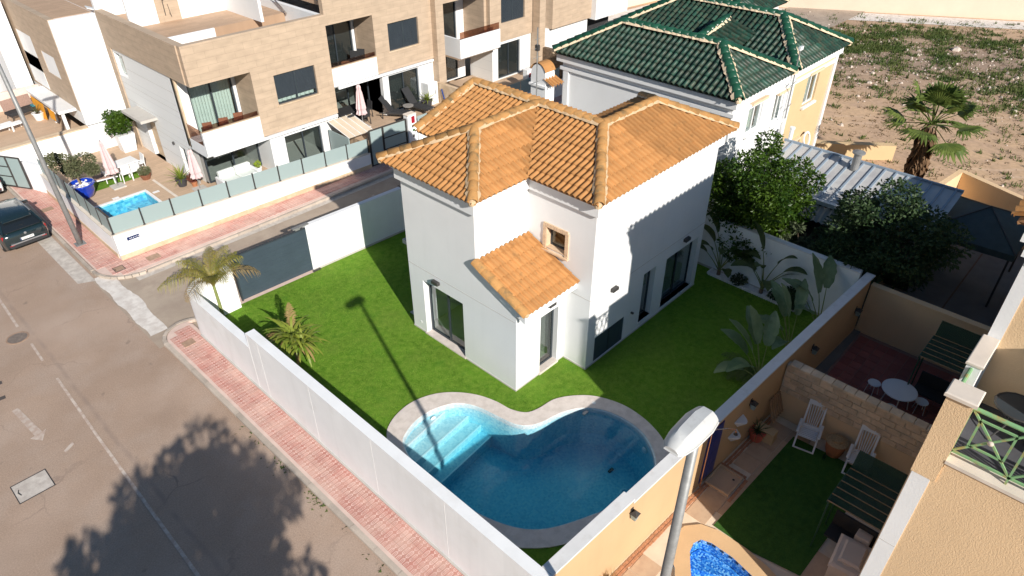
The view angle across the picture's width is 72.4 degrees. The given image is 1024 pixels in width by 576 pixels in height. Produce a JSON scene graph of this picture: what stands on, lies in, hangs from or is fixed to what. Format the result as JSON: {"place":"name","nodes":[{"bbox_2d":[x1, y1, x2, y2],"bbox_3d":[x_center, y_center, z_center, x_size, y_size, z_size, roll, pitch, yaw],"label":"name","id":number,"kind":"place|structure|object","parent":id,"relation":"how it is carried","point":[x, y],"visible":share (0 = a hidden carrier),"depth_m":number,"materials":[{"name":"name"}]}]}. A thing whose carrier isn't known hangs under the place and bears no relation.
{"place":"outdoors","nodes":[
{"label":"outdoors","id":0,"kind":"place"},
{"bbox_2d":[0,84,78,147],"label":"terrace","id":1,"kind":"structure","parent":0,"point":[41,128],"depth_m":37.85,"materials":[{"name":"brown wood"}]},
{"bbox_2d":[0,93,35,120],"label":"wicker sofa","id":2,"kind":"object","parent":1,"relation":"on","point":[23,100],"visible":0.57,"depth_m":38.67,"materials":[{"name":"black fabric"}]},
{"bbox_2d":[0,0,125,129],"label":"flank house","id":3,"kind":"structure","parent":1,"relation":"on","point":[63,49],"depth_m":36.47,"materials":[{"name":"white paint"}]},
{"bbox_2d":[50,140,266,221],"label":"pool terrace","id":4,"kind":"structure","parent":0,"point":[158,165],"depth_m":34.61,"materials":[{"name":"beige tile"}]},
{"bbox_2d":[43,150,100,198],"bbox_3d":[-20.381,-5.303,32.712,2.451,2.250,1.422,-1,35,-2],"label":"olive pot","id":5,"kind":"object","parent":4,"relation":"on","point":[82,187],"visible":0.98,"depth_m":32.39,"materials":[{"name":"blue ceramic"}]},
{"bbox_2d":[98,140,126,190],"bbox_3d":[-19.221,-5.952,33.438,0.601,2.472,0.619,29,44,34],"label":"closed umbrella","id":6,"kind":"object","parent":4,"relation":"on","point":[109,164],"visible":1,"depth_m":33.33,"materials":[{"name":"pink fabric"}]},
{"bbox_2d":[94,171,139,191],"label":"terrace turf","id":7,"kind":"structure","parent":4,"relation":"on","point":[100,185],"depth_m":34.60,"materials":[{"name":"green plant"}]},
{"bbox_2d":[100,109,136,152],"bbox_3d":[-20.660,-8.373,36.976,1.738,2.333,1.582,29,44,34],"label":"planter cube","id":8,"kind":"object","parent":4,"relation":"on","point":[124,137],"visible":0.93,"depth_m":36.70,"materials":[{"name":"white plastic"}]},
{"bbox_2d":[95,189,161,216],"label":"pool","id":9,"kind":"structure","parent":4,"relation":"in","point":[115,206],"depth_m":33.28,"materials":[{"name":"liquid"}]},
{"bbox_2d":[187,149,207,190],"bbox_3d":[-15.103,-5.655,33.315,0.601,2.128,0.605,29,44,34],"label":"closed umbrella","id":10,"kind":"object","parent":4,"relation":"on","point":[195,171],"visible":0.98,"depth_m":33.20,"materials":[{"name":"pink fabric"}]},
{"bbox_2d":[215,161,259,184],"bbox_3d":[-13.358,-5.492,34.103,0.820,0.750,1.920,29,44,34],"label":"garden sofa","id":11,"kind":"object","parent":4,"relation":"on","point":[243,169],"visible":0.73,"depth_m":34.07,"materials":[{"name":"white fabric"}]},
{"bbox_2d":[0,186,395,575],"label":"road","id":12,"kind":"structure","parent":0,"point":[167,424],"depth_m":20.39,"materials":[{"name":"grey asphalt"}]},
{"bbox_2d":[0,197,49,251],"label":"parked car","id":13,"kind":"object","parent":12,"relation":"on","point":[21,224],"visible":1,"depth_m":29.65,"materials":[{"name":"paint"}]},
{"bbox_2d":[12,408,45,439],"bbox_3d":[-14.940,4.205,21.738,2.050,0.001,0.480,29,44,34],"label":"arrow marking","id":14,"kind":"object","parent":12,"relation":"on","point":[32,427],"visible":1,"depth_m":21.66,"materials":[{"name":"paint"}]},
{"bbox_2d":[10,469,54,503],"bbox_3d":[-13.539,5.586,19.761,0.840,0.040,0.920,29,44,34],"label":"vault cover","id":15,"kind":"object","parent":12,"relation":"on","point":[28,488],"visible":1,"depth_m":19.76,"materials":[{"name":"metal"}]},
{"bbox_2d":[4,186,93,272],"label":"street kerb","id":16,"kind":"structure","parent":12,"relation":"on","point":[66,244],"depth_m":30.55,"materials":[{"name":"concrete"}]},
{"bbox_2d":[37,236,94,283],"bbox_3d":[-19.081,-1.360,29.596,6.000,0.001,0.580,29,44,34],"label":"gutter","id":17,"kind":"object","parent":12,"relation":"on","point":[76,271],"visible":0.8,"depth_m":29.24,"materials":[{"name":"concrete"}]},
{"bbox_2d":[56,378,200,575],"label":"line","id":18,"kind":"object","parent":12,"relation":"on","point":[169,536],"visible":1,"depth_m":19.69,"materials":[{"name":"paint"}]},
{"bbox_2d":[164,342,407,575],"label":"kerb","id":19,"kind":"structure","parent":12,"relation":"on","point":[387,561],"depth_m":20.14,"materials":[{"name":"concrete"}]},
{"bbox_2d":[90,0,339,183],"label":"row house","id":20,"kind":"structure","parent":0,"point":[184,70],"depth_m":33.60,"materials":[{"name":"stone"}]},
{"bbox_2d":[186,78,237,131],"bbox_3d":[-14.262,-8.827,33.320,0.276,2.900,2.170,29,44,34],"label":"balcony door","id":21,"kind":"structure","parent":20,"relation":"in","point":[212,101],"depth_m":33.39,"materials":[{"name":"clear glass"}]},
{"bbox_2d":[273,65,316,103],"bbox_3d":[-10.607,-9.949,34.125,0.195,1.440,2.250,29,44,34],"label":"window","id":22,"kind":"structure","parent":20,"relation":"in","point":[295,83],"depth_m":34.10,"materials":[{"name":"grey glass"}]},
{"bbox_2d":[9,95,561,275],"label":"pavement","id":23,"kind":"structure","parent":0,"point":[96,254],"depth_m":31.29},
{"bbox_2d":[0,155,31,188],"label":"glass gate","id":24,"kind":"structure","parent":23,"relation":"on","point":[12,173],"depth_m":34.03,"materials":[{"name":"glass"}]},
{"bbox_2d":[0,64,86,246],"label":"street lamp","id":25,"kind":"object","parent":23,"relation":"on","point":[74,231],"visible":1,"depth_m":28.27,"materials":[{"name":"grey metal"}]},
{"bbox_2d":[22,158,119,257],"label":"boundary wall","id":26,"kind":"structure","parent":23,"relation":"on","point":[87,215],"depth_m":31.03,"materials":[{"name":"paint"}]},
{"bbox_2d":[106,138,371,259],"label":"frosted fence wall","id":27,"kind":"structure","parent":23,"relation":"on","point":[192,213],"depth_m":31.43,"materials":[{"name":"stone"}]},
{"bbox_2d":[368,119,407,166],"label":"glass gate","id":28,"kind":"structure","parent":23,"relation":"on","point":[393,134],"depth_m":36.31,"materials":[{"name":"glass"}]},
{"bbox_2d":[403,111,417,142],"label":"sign pillar","id":29,"kind":"structure","parent":23,"relation":"on","point":[410,117],"depth_m":36.96,"materials":[{"name":"paint"}]},
{"bbox_2d":[167,320,463,575],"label":"pavement","id":30,"kind":"structure","parent":0,"point":[400,543],"depth_m":20.25,"materials":[{"name":"red brick"}]},
{"bbox_2d":[660,406,718,575],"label":"street lamp","id":31,"kind":"object","parent":30,"relation":"on","point":[690,433],"visible":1,"depth_m":8.39,"materials":[{"name":"grey metal"}]},
{"bbox_2d":[93,7,864,347],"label":"side road","id":32,"kind":"structure","parent":0,"point":[171,307],"depth_m":29.56,"materials":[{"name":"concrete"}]},
{"bbox_2d":[94,277,167,335],"bbox_3d":[-14.691,0.537,26.909,5.300,0.001,0.796,29,44,34],"label":"concrete band","id":33,"kind":"object","parent":32,"relation":"on","point":[133,305],"visible":1,"depth_m":26.72,"materials":[{"name":"grey concrete"}]},
{"bbox_2d":[136,173,393,279],"bbox_3d":[3.373,-11.551,43.985,0.700,0.001,53.500,29,44,34],"label":"side road gutter","id":34,"kind":"object","parent":32,"relation":"on","point":[147,274],"visible":0.4,"depth_m":31.59,"materials":[{"name":"concrete"}]},
{"bbox_2d":[239,270,312,303],"bbox_3d":[-9.365,-0.116,27.818,3.304,0.001,0.450,-29,45,-35],"label":"gate threshold","id":35,"kind":"object","parent":32,"relation":"on","point":[276,287],"visible":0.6,"depth_m":27.68,"materials":[{"name":"beige concrete"}]},
{"bbox_2d":[224,222,320,300],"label":"sliding gate","id":36,"kind":"structure","parent":35,"relation":"on","point":[280,260],"depth_m":27.21,"materials":[{"name":"metal"}]},
{"bbox_2d":[146,102,560,272],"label":"kerb","id":37,"kind":"structure","parent":32,"relation":"on","point":[180,257],"depth_m":31.66,"materials":[{"name":"concrete"}]},
{"bbox_2d":[304,185,404,269],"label":"driveway wall","id":38,"kind":"structure","parent":32,"relation":"on","point":[335,236],"depth_m":29.27,"materials":[{"name":"paint"}]},
{"bbox_2d":[225,231,817,566],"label":"lawn","id":39,"kind":"structure","parent":0,"point":[402,313],"depth_m":24.52,"materials":[{"name":"green plant"}]},
{"bbox_2d":[157,245,260,315],"bbox_3d":[-10.732,0.111,24.839,2.837,3.158,2.796,9,36,13],"label":"feather palm","id":40,"kind":"object","parent":39,"relation":"on","point":[211,279],"visible":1,"depth_m":24.64,"materials":[{"name":"green plant"}]},
{"bbox_2d":[263,302,328,366],"bbox_3d":[-7.283,1.741,23.407,2.417,2.106,2.066,29,44,34],"label":"cordyline","id":41,"kind":"object","parent":39,"relation":"on","point":[299,339],"visible":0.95,"depth_m":23.29,"materials":[{"name":"green plant"}]},
{"bbox_2d":[187,266,551,575],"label":"street wall","id":42,"kind":"structure","parent":39,"relation":"on","point":[458,534],"depth_m":18.86,"materials":[{"name":"white paint"}]},
{"bbox_2d":[387,392,669,548],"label":"swimming pool","id":43,"kind":"structure","parent":39,"relation":"in","point":[559,471],"depth_m":21.94,"materials":[{"name":"liquid"}]},
{"bbox_2d":[376,77,739,390],"bbox_3d":[1.401,-2.822,25.022,8.296,7.728,10.340,29,44,34],"label":"villa","id":44,"kind":"object","parent":39,"relation":"on","point":[543,234],"visible":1,"depth_m":22.21,"materials":[{"name":"white paint"}]},
{"bbox_2d":[428,283,464,349],"bbox_3d":[-2.158,0.946,24.267,2.000,2.290,0.072,29,44,34],"label":"sliding door","id":45,"kind":"structure","parent":44,"relation":"in","point":[450,338],"depth_m":24.67,"materials":[{"name":"metal"}]},
{"bbox_2d":[661,241,692,300],"bbox_3d":[6.124,-0.686,26.442,0.072,2.160,2.150,29,44,34],"label":"window","id":46,"kind":"structure","parent":44,"relation":"in","point":[671,290],"depth_m":26.82,"materials":[{"name":"grey metal"}]},
{"bbox_2d":[716,352,760,386],"bbox_3d":[7.708,2.859,23.233,2.083,0.457,1.376,29,44,34],"label":"areca palm","id":47,"kind":"object","parent":39,"relation":"on","point":[735,375],"visible":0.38,"depth_m":23.22,"materials":[{"name":"green plant"}]},
{"bbox_2d":[714,305,779,375],"bbox_3d":[7.427,2.047,22.448,1.756,2.754,3.002,15,38,21],"label":"banana plant","id":48,"kind":"object","parent":39,"relation":"on","point":[769,330],"visible":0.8,"depth_m":22.65,"materials":[{"name":"green plant"}]},
{"bbox_2d":[707,268,793,311],"bbox_3d":[9.449,0.055,27.503,3.877,0.125,0.455,29,44,34],"label":"pebble bed","id":49,"kind":"object","parent":39,"relation":"on","point":[712,272],"visible":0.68,"depth_m":27.63,"materials":[{"name":"white gravel"}]},
{"bbox_2d":[700,211,760,277],"bbox_3d":[8.220,-1.363,27.279,2.858,2.638,1.558,14,38,19],"label":"banana plant","id":50,"kind":"object","parent":49,"relation":"in","point":[711,232],"visible":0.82,"depth_m":27.43,"materials":[{"name":"green plant"}]},
{"bbox_2d":[729,221,807,293],"bbox_3d":[9.447,-0.894,26.359,3.168,2.936,1.799,29,44,34],"label":"banana plant","id":51,"kind":"object","parent":49,"relation":"in","point":[754,265],"visible":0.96,"depth_m":26.34,"materials":[{"name":"green plant"}]},
{"bbox_2d":[759,279,808,349],"bbox_3d":[9.013,0.965,23.865,1.550,2.884,3.447,22,41,27],"label":"banana plant","id":52,"kind":"object","parent":39,"relation":"on","point":[781,295],"visible":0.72,"depth_m":23.79,"materials":[{"name":"green plant"}]},
{"bbox_2d":[782,253,836,320],"bbox_3d":[10.260,0.407,24.607,1.733,2.937,3.061,14,38,19],"label":"banana plant","id":53,"kind":"object","parent":39,"relation":"on","point":[825,275],"visible":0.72,"depth_m":24.79,"materials":[{"name":"green plant"}]},
{"bbox_2d":[65,1,1023,451],"bbox_3d":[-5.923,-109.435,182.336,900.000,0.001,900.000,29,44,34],"label":"ground","id":54,"kind":"structure","parent":0,"point":[973,147],"depth_m":42.88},
{"bbox_2d":[0,2,32,91],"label":"next house","id":55,"kind":"structure","parent":54,"relation":"on","point":[14,67],"depth_m":39.20,"materials":[{"name":"white paint"}]},
{"bbox_2d":[0,120,129,174],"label":"plot wall","id":56,"kind":"structure","parent":54,"relation":"on","point":[79,139],"depth_m":36.30,"materials":[{"name":"paint"}]},
{"bbox_2d":[340,46,562,162],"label":"raised terrace","id":57,"kind":"structure","parent":54,"relation":"on","point":[516,81],"depth_m":40.29,"materials":[{"name":"beige tile"}]},
{"bbox_2d":[327,113,371,149],"bbox_3d":[-8.359,-7.780,36.526,1.816,1.885,1.565,29,44,34],"label":"striped awning","id":58,"kind":"object","parent":57,"relation":"on","point":[349,128],"visible":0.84,"depth_m":36.10,"materials":[{"name":"beige fabric"}]},
{"bbox_2d":[278,0,446,117],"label":"row house","id":59,"kind":"structure","parent":57,"relation":"on","point":[401,43],"depth_m":37.40,"materials":[{"name":"stone"}]},
{"bbox_2d":[325,20,352,62],"bbox_3d":[-9.298,-12.893,36.722,0.106,2.705,2.099,29,44,34],"label":"balcony door","id":60,"kind":"structure","parent":59,"relation":"in","point":[338,38],"depth_m":36.93,"materials":[{"name":"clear glass"}]},
{"bbox_2d":[387,17,417,50],"bbox_3d":[-5.935,-13.661,37.551,0.195,1.440,2.050,29,44,34],"label":"window","id":61,"kind":"structure","parent":59,"relation":"in","point":[401,33],"depth_m":37.52,"materials":[{"name":"grey glass"}]},
{"bbox_2d":[356,83,370,126],"bbox_3d":[-7.976,-9.621,36.887,0.601,2.373,0.605,29,44,34],"label":"closed umbrella","id":62,"kind":"object","parent":57,"relation":"on","point":[361,107],"visible":0.95,"depth_m":36.71,"materials":[{"name":"pink fabric"}]},
{"bbox_2d":[401,86,433,112],"bbox_3d":[-5.269,-10.453,39.093,1.900,1.185,0.685,21,40,27],"label":"sun lounger","id":63,"kind":"object","parent":57,"relation":"on","point":[408,94],"visible":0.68,"depth_m":39.14,"materials":[{"name":"metal"}]},
{"bbox_2d":[421,79,438,104],"bbox_3d":[-4.699,-11.203,40.093,0.610,1.250,0.700,29,44,34],"label":"storage cabinet","id":64,"kind":"object","parent":57,"relation":"on","point":[430,84],"visible":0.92,"depth_m":39.81,"materials":[{"name":"white plastic"}]},
{"bbox_2d":[442,0,545,81],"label":"row house","id":65,"kind":"structure","parent":57,"relation":"on","point":[494,40],"depth_m":43.11,"materials":[{"name":"paint"}]},
{"bbox_2d":[443,1,455,37],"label":"patio door","id":66,"kind":"structure","parent":65,"relation":"in","point":[448,8],"depth_m":42.20,"materials":[{"name":"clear glass"}]},
{"bbox_2d":[498,39,518,77],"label":"patio door","id":67,"kind":"structure","parent":65,"relation":"in","point":[508,53],"depth_m":44.43,"materials":[{"name":"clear glass"}]},
{"bbox_2d":[501,0,522,22],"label":"window","id":68,"kind":"structure","parent":65,"relation":"in","point":[510,9],"depth_m":42.72,"materials":[{"name":"grey glass"}]},
{"bbox_2d":[529,59,563,100],"bbox_3d":[1.595,-7.937,33.780,1.470,5.915,0.818,29,44,34],"label":"tiled chimney","id":69,"kind":"object","parent":54,"relation":"on","point":[548,78],"visible":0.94,"depth_m":32.35,"materials":[{"name":"white paint"}]},
{"bbox_2d":[545,0,627,47],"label":"row house","id":70,"kind":"structure","parent":54,"relation":"on","point":[565,19],"depth_m":47.40,"materials":[{"name":"paint"}]},
{"bbox_2d":[552,0,853,213],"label":"green roof house","id":71,"kind":"structure","parent":54,"relation":"on","point":[733,60],"depth_m":31.01,"materials":[{"name":"white paint"}]},
{"bbox_2d":[743,95,769,139],"bbox_3d":[10.122,-7.244,29.475,0.540,1.560,1.410,29,44,34],"label":"window","id":72,"kind":"structure","parent":71,"relation":"in","point":[751,112],"depth_m":29.67,"materials":[{"name":"white plastic"}]},
{"bbox_2d":[800,67,824,109],"bbox_3d":[13.932,-9.430,32.864,0.540,1.710,1.460,29,44,34],"label":"window","id":73,"kind":"structure","parent":71,"relation":"in","point":[815,73],"depth_m":33.09,"materials":[{"name":"white plastic"}]},
{"bbox_2d":[542,272,875,575],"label":"boundary wall","id":74,"kind":"structure","parent":54,"relation":"on","point":[609,537],"depth_m":18.50,"materials":[{"name":"paint"}]},
{"bbox_2d":[769,389,782,422],"bbox_3d":[8.095,3.620,21.451,0.361,0.611,0.926,29,44,34],"label":"slatted rack","id":75,"kind":"object","parent":74,"relation":"attached to","point":[778,411],"visible":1,"depth_m":21.43,"materials":[{"name":"brown wood"}]},
{"bbox_2d":[731,0,789,8],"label":"green roof","id":76,"kind":"structure","parent":54,"relation":"on","point":[774,4],"depth_m":39.61,"materials":[{"name":"green tile"}]},
{"bbox_2d":[706,128,827,262],"bbox_3d":[9.684,-3.429,27.704,4.527,5.673,4.462,29,44,34],"label":"ficus tree","id":77,"kind":"object","parent":54,"relation":"on","point":[741,196],"visible":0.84,"depth_m":26.47,"materials":[{"name":"green plant"}]},
{"bbox_2d":[698,212,862,315],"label":"back wall","id":78,"kind":"structure","parent":54,"relation":"on","point":[846,278],"depth_m":26.41,"materials":[{"name":"white paint"}]},
{"bbox_2d":[776,220,823,252],"bbox_3d":[11.017,-1.196,27.014,2.318,2.797,1.727,29,44,34],"label":"oleander shrub","id":79,"kind":"object","parent":54,"relation":"on","point":[804,241],"visible":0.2,"depth_m":26.73,"materials":[{"name":"green plant"}]},
{"bbox_2d":[627,0,1023,20],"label":"lot wall","id":80,"kind":"structure","parent":54,"relation":"on","point":[1002,9],"depth_m":61.41,"materials":[{"name":"beige paint"}]},
{"bbox_2d":[810,233,882,297],"bbox_3d":[12.201,-0.542,25.855,2.935,3.068,1.863,29,44,34],"label":"overhanging shrub","id":81,"kind":"object","parent":54,"relation":"on","point":[832,247],"visible":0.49,"depth_m":25.10,"materials":[{"name":"green plant"}]},
{"bbox_2d":[774,360,931,474],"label":"block wall","id":82,"kind":"structure","parent":54,"relation":"on","point":[850,411],"depth_m":20.16,"materials":[{"name":"beige paint"}]},
{"bbox_2d":[815,140,896,160],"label":"lot kerb wall","id":83,"kind":"structure","parent":54,"relation":"on","point":[879,151],"depth_m":37.16,"materials":[{"name":"yellow paint"}]},
{"bbox_2d":[770,126,963,290],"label":"metal roof shed","id":84,"kind":"structure","parent":54,"relation":"on","point":[843,173],"depth_m":28.68,"materials":[{"name":"grey metal"}]},
{"bbox_2d":[782,9,1023,191],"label":"lot weeds","id":85,"kind":"object","parent":54,"relation":"on","point":[937,34],"visible":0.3,"depth_m":51.33,"materials":[{"name":"green plant"}]},
{"bbox_2d":[805,11,1023,186],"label":"lot rubble","id":86,"kind":"object","parent":54,"relation":"on","point":[873,72],"visible":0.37,"depth_m":49.59,"materials":[{"name":"stone"}]},
{"bbox_2d":[855,282,990,374],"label":"yard end wall","id":87,"kind":"structure","parent":54,"relation":"on","point":[901,321],"depth_m":24.15,"materials":[{"name":"beige paint"}]},
{"bbox_2d":[878,77,989,177],"bbox_3d":[19.361,-6.845,32.574,4.595,5.642,4.612,29,44,34],"label":"fan palm","id":88,"kind":"object","parent":54,"relation":"on","point":[951,98],"visible":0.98,"depth_m":31.37,"materials":[{"name":"green plant"}]},
{"bbox_2d":[609,412,879,575],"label":"neighbour yard floor","id":89,"kind":"structure","parent":0,"point":[748,459],"depth_m":19.26,"materials":[{"name":"tile"}]},
{"bbox_2d":[698,420,743,496],"bbox_3d":[5.909,4.547,19.157,0.808,2.437,1.138,29,44,34],"label":"outdoor shower","id":90,"kind":"object","parent":89,"relation":"on","point":[724,480],"visible":0.98,"depth_m":19.68,"materials":[{"name":"blue metal"}]},
{"bbox_2d":[673,524,775,575],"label":"neighbour pool","id":91,"kind":"structure","parent":89,"relation":"in","point":[702,550],"depth_m":18.08,"materials":[{"name":"stone"}]},
{"bbox_2d":[746,420,771,442],"bbox_3d":[7.398,4.224,21.034,0.898,0.797,0.931,-8,36,-11],"label":"potted aloe","id":92,"kind":"object","parent":89,"relation":"on","point":[757,435],"visible":0.98,"depth_m":20.97,"materials":[{"name":"ceramic"}]},
{"bbox_2d":[755,421,777,445],"bbox_3d":[7.653,4.384,21.134,0.600,0.420,0.320,29,44,34],"label":"corner cube","id":93,"kind":"object","parent":89,"relation":"on","point":[769,439],"visible":0.77,"depth_m":20.97,"materials":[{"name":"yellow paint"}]},
{"bbox_2d":[713,437,851,575],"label":"artificial turf","id":94,"kind":"structure","parent":89,"relation":"on","point":[773,513],"depth_m":19.14,"materials":[{"name":"green plastic"}]},
{"bbox_2d":[792,398,826,453],"bbox_3d":[8.900,4.109,20.824,0.683,1.251,0.981,19,40,25],"label":"garden chair","id":95,"kind":"object","parent":94,"relation":"on","point":[808,432],"visible":1,"depth_m":20.86,"materials":[{"name":"white plastic"}]},
{"bbox_2d":[841,425,880,474],"bbox_3d":[9.998,4.708,19.979,0.683,1.251,0.981,22,41,28],"label":"garden chair","id":96,"kind":"object","parent":94,"relation":"on","point":[852,456],"visible":0.63,"depth_m":20.04,"materials":[{"name":"white plastic"}]},
{"bbox_2d":[800,551,829,575],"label":"patio strip","id":97,"kind":"object","parent":89,"relation":"on","point":[818,564],"visible":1,"depth_m":17.71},
{"bbox_2d":[825,433,848,457],"bbox_3d":[9.509,4.648,20.570,0.620,0.640,0.620,29,44,34],"label":"barrel table","id":98,"kind":"object","parent":89,"relation":"on","point":[836,445],"visible":1,"depth_m":20.40,"materials":[{"name":"wood"}]},
{"bbox_2d":[824,533,871,575],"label":"storage chest","id":99,"kind":"object","parent":89,"relation":"on","point":[849,556],"visible":0.83,"depth_m":17.13,"materials":[{"name":"beige plastic"}]},
{"bbox_2d":[810,450,907,547],"bbox_3d":[8.715,5.746,17.411,1.543,2.500,1.700,29,44,34],"label":"garden arbour","id":100,"kind":"object","parent":89,"relation":"on","point":[867,489],"visible":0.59,"depth_m":17.18,"materials":[{"name":"green paint"}]},
{"bbox_2d":[608,5,1023,29],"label":"track","id":101,"kind":"structure","parent":0,"point":[905,18],"depth_m":60.30,"materials":[{"name":"beige soil"}]},
{"bbox_2d":[815,329,960,426],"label":"tiled yard floor","id":102,"kind":"structure","parent":0,"point":[856,359],"depth_m":23.81,"materials":[{"name":"tile"}]},
{"bbox_2d":[880,378,917,409],"bbox_3d":[12.143,3.485,22.125,1.040,0.748,1.040,29,44,34],"label":"round table","id":103,"kind":"object","parent":102,"relation":"on","point":[899,390],"visible":0.96,"depth_m":21.87,"materials":[{"name":"white plastic"}]},
{"bbox_2d":[899,321,981,404],"bbox_3d":[13.448,2.685,21.733,1.543,2.500,1.700,29,44,34],"label":"garden arbour","id":104,"kind":"object","parent":102,"relation":"on","point":[950,346],"visible":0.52,"depth_m":21.62,"materials":[{"name":"green paint"}]},
{"bbox_2d":[855,245,1023,326],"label":"grey yard floor","id":105,"kind":"structure","parent":0,"point":[969,298],"depth_m":27.73,"materials":[{"name":"grey concrete"}]},
{"bbox_2d":[821,176,976,291],"bbox_3d":[13.796,-1.529,25.485,5.120,5.143,3.844,29,44,34],"label":"dark tree","id":106,"kind":"object","parent":105,"relation":"on","point":[866,229],"visible":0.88,"depth_m":24.52,"materials":[{"name":"green plant"}]},
{"bbox_2d":[936,196,1023,306],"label":"gazebo","id":107,"kind":"object","parent":105,"relation":"on","point":[997,232],"visible":0.59,"depth_m":26.22,"materials":[{"name":"metal"}]},
{"bbox_2d":[939,169,1023,249],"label":"yard wall","id":108,"kind":"structure","parent":105,"relation":"on","point":[976,188],"depth_m":30.94,"materials":[{"name":"beige paint"}]},
{"bbox_2d":[859,197,1023,575],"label":"cream house","id":109,"kind":"structure","parent":0,"point":[957,509],"depth_m":12.44,"materials":[{"name":"paint"}]},
{"bbox_2d":[987,392,1023,444],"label":"bistro table","id":110,"kind":"object","parent":109,"relation":"on","point":[1009,405],"visible":0.88,"depth_m":12.46,"materials":[{"name":"metal"}]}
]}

